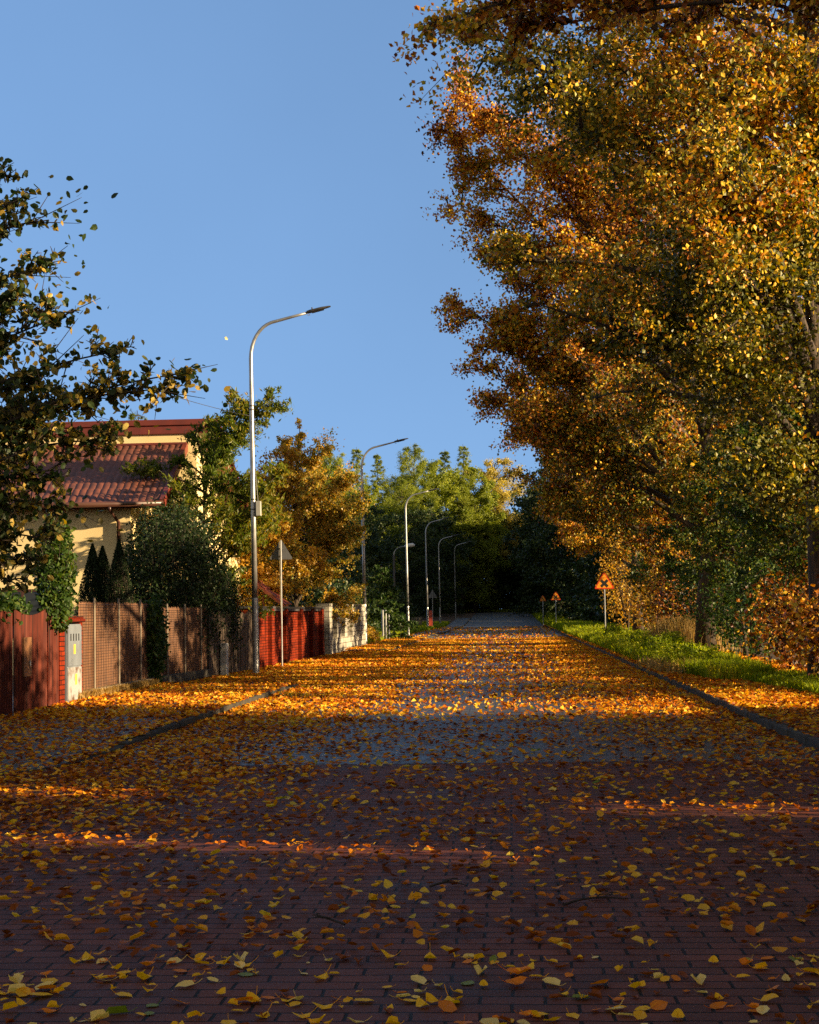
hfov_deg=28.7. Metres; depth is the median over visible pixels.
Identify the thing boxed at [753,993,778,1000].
fallen leaf
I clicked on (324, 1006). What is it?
fallen leaf
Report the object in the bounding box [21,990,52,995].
fallen leaf
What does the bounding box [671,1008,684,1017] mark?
fallen leaf
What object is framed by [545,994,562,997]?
fallen leaf
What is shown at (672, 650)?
verge weeds
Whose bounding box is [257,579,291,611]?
gate canopy
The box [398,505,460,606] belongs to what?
forest tree
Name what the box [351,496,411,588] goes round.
forest tree
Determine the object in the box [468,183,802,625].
lime tree
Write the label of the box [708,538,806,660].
thicket
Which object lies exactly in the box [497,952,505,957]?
fallen leaf
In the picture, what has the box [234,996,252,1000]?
fallen leaf
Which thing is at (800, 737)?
kerb
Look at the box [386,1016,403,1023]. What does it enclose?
fallen leaf
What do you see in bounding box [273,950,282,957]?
fallen leaf
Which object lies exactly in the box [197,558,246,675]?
laurel shrub
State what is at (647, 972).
fallen leaf
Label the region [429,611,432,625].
red board
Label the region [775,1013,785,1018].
fallen leaf
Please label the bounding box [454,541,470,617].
street lamp
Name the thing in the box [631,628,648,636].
nettle clump
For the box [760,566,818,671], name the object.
thicket
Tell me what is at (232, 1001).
fallen leaf
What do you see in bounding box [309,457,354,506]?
broadleaf tree
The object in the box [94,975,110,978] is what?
fallen leaf
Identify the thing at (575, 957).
fallen leaf
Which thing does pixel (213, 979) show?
fallen leaf
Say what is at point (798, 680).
verge grass
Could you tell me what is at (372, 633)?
weed clump
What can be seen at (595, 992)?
fallen leaf
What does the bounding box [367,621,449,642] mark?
grass
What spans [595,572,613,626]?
warning sign
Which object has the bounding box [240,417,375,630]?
pear tree
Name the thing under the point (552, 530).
forest tree
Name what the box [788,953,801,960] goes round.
fallen leaf
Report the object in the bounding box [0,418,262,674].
yellow house
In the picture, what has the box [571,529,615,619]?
forest tree
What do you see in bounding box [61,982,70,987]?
fallen leaf
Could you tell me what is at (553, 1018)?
fallen leaf
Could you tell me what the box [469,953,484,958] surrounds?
fallen leaf
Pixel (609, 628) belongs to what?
nettle clump
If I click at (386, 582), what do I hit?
sumac tree
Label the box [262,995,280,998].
fallen leaf
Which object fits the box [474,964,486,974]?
fallen leaf
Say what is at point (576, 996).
fallen leaf
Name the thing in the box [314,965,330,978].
fallen leaf
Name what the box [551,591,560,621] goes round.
warning sign
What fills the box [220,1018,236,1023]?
fallen leaf
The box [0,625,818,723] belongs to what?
fallen leaves
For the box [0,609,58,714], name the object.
sheet fence
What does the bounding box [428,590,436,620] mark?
warning sign
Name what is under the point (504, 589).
forest tree
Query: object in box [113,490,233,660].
laurel shrub
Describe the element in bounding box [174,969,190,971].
fallen leaf
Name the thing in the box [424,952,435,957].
fallen leaf
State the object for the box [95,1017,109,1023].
fallen leaf
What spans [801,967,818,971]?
fallen leaf
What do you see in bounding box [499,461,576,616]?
forest tree
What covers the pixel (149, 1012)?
fallen leaf
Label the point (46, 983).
fallen leaf
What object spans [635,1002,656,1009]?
fallen leaf
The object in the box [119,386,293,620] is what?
walnut tree
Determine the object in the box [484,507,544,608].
forest tree
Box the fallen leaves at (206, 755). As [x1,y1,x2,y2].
[0,707,818,1023]
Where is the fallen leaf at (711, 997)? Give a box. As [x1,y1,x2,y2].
[705,995,725,999]
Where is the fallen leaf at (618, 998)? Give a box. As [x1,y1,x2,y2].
[611,997,623,1000]
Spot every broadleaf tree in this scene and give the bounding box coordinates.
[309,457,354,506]
[345,482,412,573]
[409,459,474,574]
[442,464,512,612]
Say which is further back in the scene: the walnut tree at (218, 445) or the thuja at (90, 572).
the walnut tree at (218, 445)
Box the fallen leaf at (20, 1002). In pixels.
[16,998,29,1005]
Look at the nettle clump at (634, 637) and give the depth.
52.21 m
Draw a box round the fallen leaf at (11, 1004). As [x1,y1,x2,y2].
[1,1001,17,1010]
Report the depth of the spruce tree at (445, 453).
225.92 m
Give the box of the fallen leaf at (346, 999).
[339,997,352,1001]
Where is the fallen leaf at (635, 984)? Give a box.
[628,977,640,987]
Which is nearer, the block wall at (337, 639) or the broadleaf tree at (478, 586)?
the block wall at (337, 639)
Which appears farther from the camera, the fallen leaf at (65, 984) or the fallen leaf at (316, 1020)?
the fallen leaf at (65, 984)
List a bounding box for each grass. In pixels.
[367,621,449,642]
[442,609,525,612]
[529,608,631,631]
[565,627,777,679]
[630,654,695,673]
[643,614,742,651]
[737,668,818,693]
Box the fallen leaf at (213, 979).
[206,977,220,981]
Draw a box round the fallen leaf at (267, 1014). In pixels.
[255,1002,272,1017]
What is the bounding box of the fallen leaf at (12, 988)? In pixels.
[0,983,25,993]
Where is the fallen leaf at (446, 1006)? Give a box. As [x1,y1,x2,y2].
[438,1000,456,1011]
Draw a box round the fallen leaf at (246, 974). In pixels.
[238,972,258,975]
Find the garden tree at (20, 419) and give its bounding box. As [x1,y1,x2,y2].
[0,156,230,596]
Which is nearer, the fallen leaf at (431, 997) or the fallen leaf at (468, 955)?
the fallen leaf at (431, 997)
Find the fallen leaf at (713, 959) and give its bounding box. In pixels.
[708,955,718,962]
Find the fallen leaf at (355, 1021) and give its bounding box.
[347,1016,371,1022]
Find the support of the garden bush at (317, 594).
on the verge at (451, 620)
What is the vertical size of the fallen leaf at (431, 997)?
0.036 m
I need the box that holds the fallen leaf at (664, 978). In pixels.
[659,976,669,981]
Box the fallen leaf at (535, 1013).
[531,1010,542,1016]
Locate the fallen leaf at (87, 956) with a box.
[82,951,93,960]
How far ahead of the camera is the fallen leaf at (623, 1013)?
5.89 m
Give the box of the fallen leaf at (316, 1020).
[301,1012,325,1022]
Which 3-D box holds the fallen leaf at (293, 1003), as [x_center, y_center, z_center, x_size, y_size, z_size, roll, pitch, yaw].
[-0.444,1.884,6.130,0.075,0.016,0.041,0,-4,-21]
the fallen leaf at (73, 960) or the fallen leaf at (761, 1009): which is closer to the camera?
the fallen leaf at (761, 1009)
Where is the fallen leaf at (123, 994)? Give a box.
[110,988,131,996]
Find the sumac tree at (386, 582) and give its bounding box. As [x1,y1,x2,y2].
[362,564,418,638]
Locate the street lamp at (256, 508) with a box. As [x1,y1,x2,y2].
[249,306,330,672]
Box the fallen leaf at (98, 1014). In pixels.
[84,1009,108,1020]
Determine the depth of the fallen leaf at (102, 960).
6.96 m
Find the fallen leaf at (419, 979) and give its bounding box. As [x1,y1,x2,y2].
[411,975,428,984]
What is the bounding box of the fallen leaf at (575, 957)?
[573,954,586,959]
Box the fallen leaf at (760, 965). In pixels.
[753,962,766,968]
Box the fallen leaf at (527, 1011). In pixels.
[515,1010,531,1015]
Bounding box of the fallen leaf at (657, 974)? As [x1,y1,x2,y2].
[650,972,662,977]
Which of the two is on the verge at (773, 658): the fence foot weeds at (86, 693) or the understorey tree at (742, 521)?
the understorey tree at (742, 521)
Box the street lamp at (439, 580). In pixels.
[438,534,458,622]
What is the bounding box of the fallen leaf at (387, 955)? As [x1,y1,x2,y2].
[380,949,399,957]
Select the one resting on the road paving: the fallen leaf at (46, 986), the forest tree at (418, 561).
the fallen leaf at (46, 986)
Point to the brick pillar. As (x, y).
(78, 619)
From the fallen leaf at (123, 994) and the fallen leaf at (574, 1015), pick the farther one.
the fallen leaf at (123, 994)
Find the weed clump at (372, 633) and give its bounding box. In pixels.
[367,625,381,641]
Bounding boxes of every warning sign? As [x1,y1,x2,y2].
[270,540,291,665]
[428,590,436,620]
[540,595,545,624]
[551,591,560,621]
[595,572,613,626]
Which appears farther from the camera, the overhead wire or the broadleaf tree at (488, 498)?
the broadleaf tree at (488, 498)
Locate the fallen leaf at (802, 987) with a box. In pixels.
[784,984,811,990]
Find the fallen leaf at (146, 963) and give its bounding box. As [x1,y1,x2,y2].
[140,954,156,965]
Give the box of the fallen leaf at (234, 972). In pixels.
[225,970,239,975]
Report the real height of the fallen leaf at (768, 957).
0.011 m
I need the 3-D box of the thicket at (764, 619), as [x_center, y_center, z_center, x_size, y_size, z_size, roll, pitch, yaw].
[8.841,2.113,34.940,3.498,2.741,5.980,-1,-4,4]
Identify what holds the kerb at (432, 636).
on the ground at (466, 615)
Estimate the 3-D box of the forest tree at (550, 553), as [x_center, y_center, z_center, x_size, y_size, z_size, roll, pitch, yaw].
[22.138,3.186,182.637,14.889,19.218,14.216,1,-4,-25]
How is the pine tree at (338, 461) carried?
on the ground at (466, 615)
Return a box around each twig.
[312,913,345,925]
[429,878,465,887]
[562,891,624,905]
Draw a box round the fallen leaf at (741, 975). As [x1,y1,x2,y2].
[730,974,749,977]
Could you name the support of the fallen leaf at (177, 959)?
on the road paving
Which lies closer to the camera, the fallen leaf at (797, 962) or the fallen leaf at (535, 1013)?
the fallen leaf at (535, 1013)
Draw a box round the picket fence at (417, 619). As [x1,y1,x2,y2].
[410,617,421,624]
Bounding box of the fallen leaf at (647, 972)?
[635,970,653,974]
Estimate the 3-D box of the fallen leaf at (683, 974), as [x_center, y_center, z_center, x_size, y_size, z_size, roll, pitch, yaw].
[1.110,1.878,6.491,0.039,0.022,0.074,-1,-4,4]
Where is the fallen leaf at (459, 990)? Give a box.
[450,986,462,992]
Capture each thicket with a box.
[593,529,652,629]
[619,560,694,634]
[626,554,719,632]
[648,553,730,624]
[662,545,770,647]
[686,550,784,655]
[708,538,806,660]
[730,555,808,668]
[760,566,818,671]
[786,574,818,675]
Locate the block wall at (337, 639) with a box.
[316,603,365,654]
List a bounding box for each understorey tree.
[613,519,691,598]
[622,500,729,610]
[641,465,749,593]
[666,429,801,655]
[699,370,807,598]
[701,412,806,662]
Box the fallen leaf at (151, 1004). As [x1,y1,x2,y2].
[146,999,161,1006]
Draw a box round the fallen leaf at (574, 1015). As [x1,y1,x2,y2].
[565,1008,578,1018]
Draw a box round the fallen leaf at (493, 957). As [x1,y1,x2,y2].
[489,955,496,961]
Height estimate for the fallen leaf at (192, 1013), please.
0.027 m
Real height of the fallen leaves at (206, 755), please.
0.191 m
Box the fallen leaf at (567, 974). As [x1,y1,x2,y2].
[565,971,573,976]
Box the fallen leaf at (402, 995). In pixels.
[389,993,410,996]
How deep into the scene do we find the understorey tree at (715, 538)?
44.86 m
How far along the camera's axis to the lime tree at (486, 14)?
17.65 m
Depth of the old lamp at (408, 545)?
112.19 m
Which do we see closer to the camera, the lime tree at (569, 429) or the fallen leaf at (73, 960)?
the fallen leaf at (73, 960)
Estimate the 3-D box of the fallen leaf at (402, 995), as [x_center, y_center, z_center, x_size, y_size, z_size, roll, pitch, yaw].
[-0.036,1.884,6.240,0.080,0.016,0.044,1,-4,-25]
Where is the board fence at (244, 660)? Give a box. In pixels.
[207,610,251,677]
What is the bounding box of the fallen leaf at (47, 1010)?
[42,1007,60,1012]
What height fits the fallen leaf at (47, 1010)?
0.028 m
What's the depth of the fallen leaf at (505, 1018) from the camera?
5.84 m
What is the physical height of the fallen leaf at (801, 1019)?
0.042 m
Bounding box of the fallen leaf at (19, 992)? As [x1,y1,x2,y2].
[15,987,30,997]
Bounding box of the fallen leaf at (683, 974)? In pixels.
[678,971,688,978]
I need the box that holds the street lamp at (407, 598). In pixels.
[405,488,438,634]
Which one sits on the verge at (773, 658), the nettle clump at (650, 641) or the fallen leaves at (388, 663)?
the nettle clump at (650, 641)
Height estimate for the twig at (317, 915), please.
0.047 m
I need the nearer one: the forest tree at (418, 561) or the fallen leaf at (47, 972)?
the fallen leaf at (47, 972)
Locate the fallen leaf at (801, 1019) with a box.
[796,1014,814,1023]
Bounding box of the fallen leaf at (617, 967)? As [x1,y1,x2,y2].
[614,964,622,971]
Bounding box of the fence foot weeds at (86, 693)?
[78,678,158,698]
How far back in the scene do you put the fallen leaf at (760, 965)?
6.62 m
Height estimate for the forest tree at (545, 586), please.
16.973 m
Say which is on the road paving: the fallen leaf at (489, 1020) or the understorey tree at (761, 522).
the fallen leaf at (489, 1020)
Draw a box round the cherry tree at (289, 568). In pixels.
[232,444,327,606]
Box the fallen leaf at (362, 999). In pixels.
[347,996,372,1000]
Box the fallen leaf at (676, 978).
[671,975,680,980]
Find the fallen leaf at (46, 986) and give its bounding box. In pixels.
[36,985,61,988]
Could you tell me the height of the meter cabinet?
1.300 m
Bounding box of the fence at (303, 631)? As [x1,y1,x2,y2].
[240,606,324,667]
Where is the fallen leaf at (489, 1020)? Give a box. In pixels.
[479,1018,498,1023]
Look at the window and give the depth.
43.02 m
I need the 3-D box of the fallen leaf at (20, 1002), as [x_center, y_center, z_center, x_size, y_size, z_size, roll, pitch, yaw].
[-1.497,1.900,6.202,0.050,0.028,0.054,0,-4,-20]
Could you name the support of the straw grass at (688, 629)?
on the verge at (773, 658)
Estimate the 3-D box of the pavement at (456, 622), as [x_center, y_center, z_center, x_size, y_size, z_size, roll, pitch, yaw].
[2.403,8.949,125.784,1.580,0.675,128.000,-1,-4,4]
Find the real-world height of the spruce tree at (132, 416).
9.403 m
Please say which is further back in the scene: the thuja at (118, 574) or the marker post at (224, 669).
the marker post at (224, 669)
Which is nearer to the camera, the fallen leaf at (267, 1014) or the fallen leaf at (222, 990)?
the fallen leaf at (267, 1014)
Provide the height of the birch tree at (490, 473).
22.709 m
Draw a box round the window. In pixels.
[0,589,40,637]
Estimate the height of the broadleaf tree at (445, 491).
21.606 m
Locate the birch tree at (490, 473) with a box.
[457,456,528,609]
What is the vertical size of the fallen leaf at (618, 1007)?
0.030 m
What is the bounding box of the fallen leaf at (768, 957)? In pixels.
[756,956,772,958]
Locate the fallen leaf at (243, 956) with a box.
[233,951,248,961]
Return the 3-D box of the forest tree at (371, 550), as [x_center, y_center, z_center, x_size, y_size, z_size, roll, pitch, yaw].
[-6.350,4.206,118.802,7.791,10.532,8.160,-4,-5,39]
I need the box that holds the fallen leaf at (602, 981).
[591,979,608,983]
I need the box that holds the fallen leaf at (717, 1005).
[704,1001,727,1008]
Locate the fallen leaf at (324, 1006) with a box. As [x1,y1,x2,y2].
[313,996,340,1008]
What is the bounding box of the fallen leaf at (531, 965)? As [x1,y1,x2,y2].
[521,961,533,968]
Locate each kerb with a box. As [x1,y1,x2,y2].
[2,684,298,774]
[390,618,470,649]
[553,629,818,751]
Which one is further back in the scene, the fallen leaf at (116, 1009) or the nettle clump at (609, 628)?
the nettle clump at (609, 628)
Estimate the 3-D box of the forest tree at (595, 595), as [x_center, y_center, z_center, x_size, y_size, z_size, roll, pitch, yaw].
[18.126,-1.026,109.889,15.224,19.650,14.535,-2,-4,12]
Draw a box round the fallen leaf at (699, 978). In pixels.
[691,973,705,984]
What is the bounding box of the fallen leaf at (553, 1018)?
[544,1016,559,1020]
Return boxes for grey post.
[381,610,383,637]
[384,610,386,638]
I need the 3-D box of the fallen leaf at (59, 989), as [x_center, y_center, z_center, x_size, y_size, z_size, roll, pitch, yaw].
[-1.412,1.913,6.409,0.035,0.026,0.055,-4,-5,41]
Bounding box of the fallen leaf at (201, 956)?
[187,953,206,960]
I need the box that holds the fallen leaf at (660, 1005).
[644,1000,667,1009]
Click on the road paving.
(689, 950)
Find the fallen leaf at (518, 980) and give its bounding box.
[499,976,526,984]
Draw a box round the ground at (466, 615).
[12,613,807,766]
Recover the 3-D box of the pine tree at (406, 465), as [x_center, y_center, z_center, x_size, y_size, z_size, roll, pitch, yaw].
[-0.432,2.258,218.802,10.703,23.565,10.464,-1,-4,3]
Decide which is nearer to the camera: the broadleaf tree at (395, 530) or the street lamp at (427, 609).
the street lamp at (427, 609)
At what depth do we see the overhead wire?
37.94 m
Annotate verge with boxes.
[415,618,455,622]
[545,625,818,735]
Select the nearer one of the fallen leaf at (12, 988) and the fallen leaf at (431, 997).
the fallen leaf at (431, 997)
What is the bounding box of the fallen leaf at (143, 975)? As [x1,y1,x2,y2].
[137,966,153,979]
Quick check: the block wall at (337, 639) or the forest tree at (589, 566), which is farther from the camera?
the forest tree at (589, 566)
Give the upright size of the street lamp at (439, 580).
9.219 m
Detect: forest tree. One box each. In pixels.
[266,521,387,606]
[335,519,401,588]
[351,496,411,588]
[381,507,450,618]
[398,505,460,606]
[400,498,476,616]
[447,495,523,609]
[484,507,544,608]
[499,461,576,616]
[504,473,560,610]
[508,457,588,617]
[518,524,556,599]
[530,477,608,619]
[538,468,612,605]
[544,539,583,613]
[556,479,646,623]
[571,475,630,620]
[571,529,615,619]
[578,430,658,628]
[607,334,787,627]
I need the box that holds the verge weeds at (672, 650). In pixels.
[574,623,721,659]
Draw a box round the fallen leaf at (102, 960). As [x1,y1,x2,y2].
[96,956,110,963]
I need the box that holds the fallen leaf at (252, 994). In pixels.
[246,991,261,1002]
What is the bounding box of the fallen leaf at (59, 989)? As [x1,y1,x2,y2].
[50,986,64,992]
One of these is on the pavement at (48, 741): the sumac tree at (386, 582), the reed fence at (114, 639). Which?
the reed fence at (114, 639)
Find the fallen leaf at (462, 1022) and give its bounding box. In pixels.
[455,1015,472,1023]
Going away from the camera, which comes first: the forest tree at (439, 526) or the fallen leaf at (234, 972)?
the fallen leaf at (234, 972)
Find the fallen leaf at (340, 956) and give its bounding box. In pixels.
[335,951,350,958]
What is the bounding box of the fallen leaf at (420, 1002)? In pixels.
[416,997,428,1006]
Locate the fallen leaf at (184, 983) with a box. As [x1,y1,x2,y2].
[175,979,201,986]
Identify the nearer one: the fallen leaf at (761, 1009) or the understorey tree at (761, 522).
the fallen leaf at (761, 1009)
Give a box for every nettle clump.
[601,622,625,635]
[620,633,649,643]
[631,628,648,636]
[639,634,673,650]
[655,629,687,644]
[668,641,708,654]
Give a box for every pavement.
[0,682,281,772]
[351,618,469,649]
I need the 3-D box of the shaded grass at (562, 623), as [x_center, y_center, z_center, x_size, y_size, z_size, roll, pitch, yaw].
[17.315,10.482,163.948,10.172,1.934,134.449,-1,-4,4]
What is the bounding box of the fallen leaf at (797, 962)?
[794,960,803,964]
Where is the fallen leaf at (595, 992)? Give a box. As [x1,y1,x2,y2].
[584,989,601,998]
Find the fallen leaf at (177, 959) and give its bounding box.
[166,955,186,963]
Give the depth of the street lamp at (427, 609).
130.03 m
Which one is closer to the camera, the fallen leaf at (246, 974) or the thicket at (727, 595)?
the fallen leaf at (246, 974)
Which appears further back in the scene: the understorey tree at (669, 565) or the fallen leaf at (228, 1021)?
the understorey tree at (669, 565)
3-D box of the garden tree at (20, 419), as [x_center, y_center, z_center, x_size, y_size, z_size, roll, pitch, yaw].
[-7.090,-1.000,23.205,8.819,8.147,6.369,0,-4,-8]
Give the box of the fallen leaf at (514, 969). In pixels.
[496,962,530,973]
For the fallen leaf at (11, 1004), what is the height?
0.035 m
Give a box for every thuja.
[73,543,104,615]
[88,545,118,602]
[104,539,136,603]
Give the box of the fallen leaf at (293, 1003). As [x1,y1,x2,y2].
[286,1001,300,1006]
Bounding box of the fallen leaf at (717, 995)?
[715,992,723,998]
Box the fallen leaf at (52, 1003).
[47,1000,61,1006]
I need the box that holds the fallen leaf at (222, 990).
[216,987,225,993]
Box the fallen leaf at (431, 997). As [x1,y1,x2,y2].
[426,992,441,1002]
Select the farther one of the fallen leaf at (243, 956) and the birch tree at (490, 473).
the birch tree at (490, 473)
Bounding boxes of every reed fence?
[78,598,153,690]
[159,604,211,681]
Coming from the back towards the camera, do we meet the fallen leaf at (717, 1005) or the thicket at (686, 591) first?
the thicket at (686, 591)
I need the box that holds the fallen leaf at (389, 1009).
[384,1007,392,1012]
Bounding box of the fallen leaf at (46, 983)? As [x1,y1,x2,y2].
[35,981,54,990]
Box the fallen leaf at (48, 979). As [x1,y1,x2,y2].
[41,973,57,984]
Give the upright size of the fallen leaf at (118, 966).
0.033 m
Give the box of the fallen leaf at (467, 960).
[462,957,475,962]
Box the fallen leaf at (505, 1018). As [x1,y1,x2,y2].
[498,1015,514,1020]
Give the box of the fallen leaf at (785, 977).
[782,973,789,980]
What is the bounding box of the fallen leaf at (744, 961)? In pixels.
[739,957,752,964]
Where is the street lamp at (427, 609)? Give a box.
[425,517,449,626]
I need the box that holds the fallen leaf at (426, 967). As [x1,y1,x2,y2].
[421,964,432,970]
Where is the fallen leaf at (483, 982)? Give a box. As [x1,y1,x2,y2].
[479,979,487,985]
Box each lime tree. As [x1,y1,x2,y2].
[388,0,818,118]
[415,3,805,647]
[424,0,818,675]
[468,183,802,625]
[506,280,735,631]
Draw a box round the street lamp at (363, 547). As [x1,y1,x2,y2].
[361,438,407,643]
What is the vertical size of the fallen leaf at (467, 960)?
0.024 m
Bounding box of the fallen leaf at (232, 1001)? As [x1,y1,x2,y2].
[228,998,239,1004]
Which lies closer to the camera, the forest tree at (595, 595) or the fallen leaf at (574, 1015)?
the fallen leaf at (574, 1015)
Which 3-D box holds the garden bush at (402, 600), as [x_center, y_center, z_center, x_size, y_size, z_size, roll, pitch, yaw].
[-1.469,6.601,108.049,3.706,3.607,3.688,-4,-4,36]
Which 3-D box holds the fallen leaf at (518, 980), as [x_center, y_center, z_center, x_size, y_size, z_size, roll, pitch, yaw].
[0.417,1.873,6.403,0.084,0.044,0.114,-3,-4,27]
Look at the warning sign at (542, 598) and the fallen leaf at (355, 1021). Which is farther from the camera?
the warning sign at (542, 598)
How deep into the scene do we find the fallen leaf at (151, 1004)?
6.18 m
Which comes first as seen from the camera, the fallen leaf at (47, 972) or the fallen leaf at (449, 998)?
the fallen leaf at (449, 998)
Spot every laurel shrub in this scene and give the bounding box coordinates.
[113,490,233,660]
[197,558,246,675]
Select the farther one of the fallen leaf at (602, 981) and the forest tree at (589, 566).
the forest tree at (589, 566)
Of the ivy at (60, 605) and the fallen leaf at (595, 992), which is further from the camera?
the ivy at (60, 605)
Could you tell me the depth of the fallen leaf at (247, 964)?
6.83 m
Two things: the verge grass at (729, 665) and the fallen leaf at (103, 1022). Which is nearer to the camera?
the fallen leaf at (103, 1022)
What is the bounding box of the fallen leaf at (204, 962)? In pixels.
[195,961,213,963]
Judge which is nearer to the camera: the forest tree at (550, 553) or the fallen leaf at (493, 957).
the fallen leaf at (493, 957)
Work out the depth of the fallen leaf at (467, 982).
6.46 m
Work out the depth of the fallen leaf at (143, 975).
6.60 m
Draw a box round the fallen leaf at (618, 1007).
[608,999,623,1008]
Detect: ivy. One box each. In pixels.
[0,585,32,625]
[30,512,79,634]
[143,589,170,681]
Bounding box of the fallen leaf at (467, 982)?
[461,980,474,984]
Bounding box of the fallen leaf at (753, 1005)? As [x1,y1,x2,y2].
[743,1001,758,1007]
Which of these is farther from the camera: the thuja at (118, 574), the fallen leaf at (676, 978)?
the thuja at (118, 574)
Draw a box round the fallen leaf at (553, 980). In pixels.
[542,977,565,985]
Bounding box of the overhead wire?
[1,325,249,415]
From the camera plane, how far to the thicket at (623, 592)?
94.07 m
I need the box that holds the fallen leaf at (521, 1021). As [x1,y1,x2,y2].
[517,1019,529,1023]
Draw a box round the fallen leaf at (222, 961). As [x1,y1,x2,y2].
[209,956,230,964]
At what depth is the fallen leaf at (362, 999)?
6.19 m
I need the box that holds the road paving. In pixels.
[0,612,818,1023]
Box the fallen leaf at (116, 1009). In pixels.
[106,1005,136,1013]
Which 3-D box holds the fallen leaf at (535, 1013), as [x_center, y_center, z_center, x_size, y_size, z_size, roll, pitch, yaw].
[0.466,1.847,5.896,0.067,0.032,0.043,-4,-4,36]
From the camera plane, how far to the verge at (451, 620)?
183.73 m
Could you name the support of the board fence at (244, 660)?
on the ground at (466, 615)
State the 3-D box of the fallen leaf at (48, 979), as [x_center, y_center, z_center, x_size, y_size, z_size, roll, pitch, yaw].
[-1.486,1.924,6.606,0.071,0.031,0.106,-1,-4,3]
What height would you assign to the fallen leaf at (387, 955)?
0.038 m
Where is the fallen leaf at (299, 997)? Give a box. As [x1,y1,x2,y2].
[293,990,303,999]
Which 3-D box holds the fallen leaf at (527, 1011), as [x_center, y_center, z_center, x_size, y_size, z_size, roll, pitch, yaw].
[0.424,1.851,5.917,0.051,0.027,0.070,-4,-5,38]
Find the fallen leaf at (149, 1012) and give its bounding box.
[144,1011,154,1014]
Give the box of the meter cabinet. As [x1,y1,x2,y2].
[65,624,81,701]
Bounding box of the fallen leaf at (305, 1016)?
[292,1006,317,1017]
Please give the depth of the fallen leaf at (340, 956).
6.96 m
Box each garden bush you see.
[289,575,375,626]
[313,551,384,624]
[346,572,395,630]
[384,584,414,630]
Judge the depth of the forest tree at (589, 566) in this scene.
120.02 m
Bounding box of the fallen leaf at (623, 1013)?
[612,1011,632,1014]
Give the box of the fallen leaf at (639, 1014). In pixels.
[633,1010,646,1019]
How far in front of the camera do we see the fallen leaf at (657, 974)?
6.50 m
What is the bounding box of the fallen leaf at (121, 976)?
[119,972,127,978]
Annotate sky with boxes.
[0,0,818,594]
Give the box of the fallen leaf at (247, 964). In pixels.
[234,957,257,966]
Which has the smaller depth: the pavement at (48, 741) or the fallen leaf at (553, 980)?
the fallen leaf at (553, 980)
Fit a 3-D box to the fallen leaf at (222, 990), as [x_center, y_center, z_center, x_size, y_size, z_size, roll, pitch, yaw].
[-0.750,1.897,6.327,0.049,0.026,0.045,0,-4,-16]
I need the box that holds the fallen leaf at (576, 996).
[564,994,589,997]
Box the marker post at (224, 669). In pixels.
[220,643,228,674]
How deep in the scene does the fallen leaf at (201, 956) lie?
6.95 m
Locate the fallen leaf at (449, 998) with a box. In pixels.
[444,984,459,1002]
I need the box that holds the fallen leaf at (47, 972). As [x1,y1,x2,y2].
[37,970,51,974]
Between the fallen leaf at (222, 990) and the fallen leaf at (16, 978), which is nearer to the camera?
the fallen leaf at (222, 990)
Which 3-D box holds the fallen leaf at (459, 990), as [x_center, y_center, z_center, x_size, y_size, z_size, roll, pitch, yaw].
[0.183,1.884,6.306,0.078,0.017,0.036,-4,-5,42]
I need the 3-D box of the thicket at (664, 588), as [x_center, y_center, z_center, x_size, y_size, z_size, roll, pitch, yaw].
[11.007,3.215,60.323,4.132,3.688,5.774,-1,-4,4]
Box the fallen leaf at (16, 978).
[8,973,23,982]
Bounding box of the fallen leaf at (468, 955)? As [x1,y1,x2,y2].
[463,953,473,957]
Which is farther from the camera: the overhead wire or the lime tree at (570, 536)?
the lime tree at (570, 536)
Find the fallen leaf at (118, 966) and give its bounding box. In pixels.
[108,960,121,968]
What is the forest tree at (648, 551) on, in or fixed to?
on the ground at (466, 615)
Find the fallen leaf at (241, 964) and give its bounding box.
[234,961,244,968]
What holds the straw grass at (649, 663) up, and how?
on the verge at (773, 658)
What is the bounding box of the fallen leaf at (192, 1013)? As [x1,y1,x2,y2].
[184,1010,197,1017]
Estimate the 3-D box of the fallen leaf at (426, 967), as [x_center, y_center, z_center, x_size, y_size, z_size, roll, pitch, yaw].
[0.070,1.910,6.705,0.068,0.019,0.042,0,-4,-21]
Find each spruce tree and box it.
[128,408,147,419]
[349,447,374,518]
[367,454,411,597]
[435,450,482,612]
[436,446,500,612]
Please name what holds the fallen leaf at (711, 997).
on the road paving
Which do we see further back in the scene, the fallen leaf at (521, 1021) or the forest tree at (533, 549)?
the forest tree at (533, 549)
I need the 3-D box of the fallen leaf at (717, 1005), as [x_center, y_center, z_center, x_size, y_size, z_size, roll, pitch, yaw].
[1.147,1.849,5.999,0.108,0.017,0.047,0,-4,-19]
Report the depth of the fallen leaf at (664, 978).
6.45 m
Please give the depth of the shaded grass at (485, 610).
227.47 m
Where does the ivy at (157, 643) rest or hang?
attached to the reed fence at (114, 639)
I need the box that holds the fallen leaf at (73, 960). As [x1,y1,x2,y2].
[69,954,83,962]
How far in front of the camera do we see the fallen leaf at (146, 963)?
6.86 m
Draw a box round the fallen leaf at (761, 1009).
[756,1005,769,1014]
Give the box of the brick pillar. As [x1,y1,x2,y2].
[47,616,84,703]
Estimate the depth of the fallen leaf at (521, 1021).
5.81 m
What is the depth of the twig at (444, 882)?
8.68 m
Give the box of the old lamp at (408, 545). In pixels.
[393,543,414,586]
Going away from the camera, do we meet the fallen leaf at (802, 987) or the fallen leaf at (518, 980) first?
the fallen leaf at (802, 987)
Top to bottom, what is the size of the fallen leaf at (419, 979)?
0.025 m
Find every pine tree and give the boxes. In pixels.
[290,444,363,552]
[377,443,442,594]
[378,476,428,592]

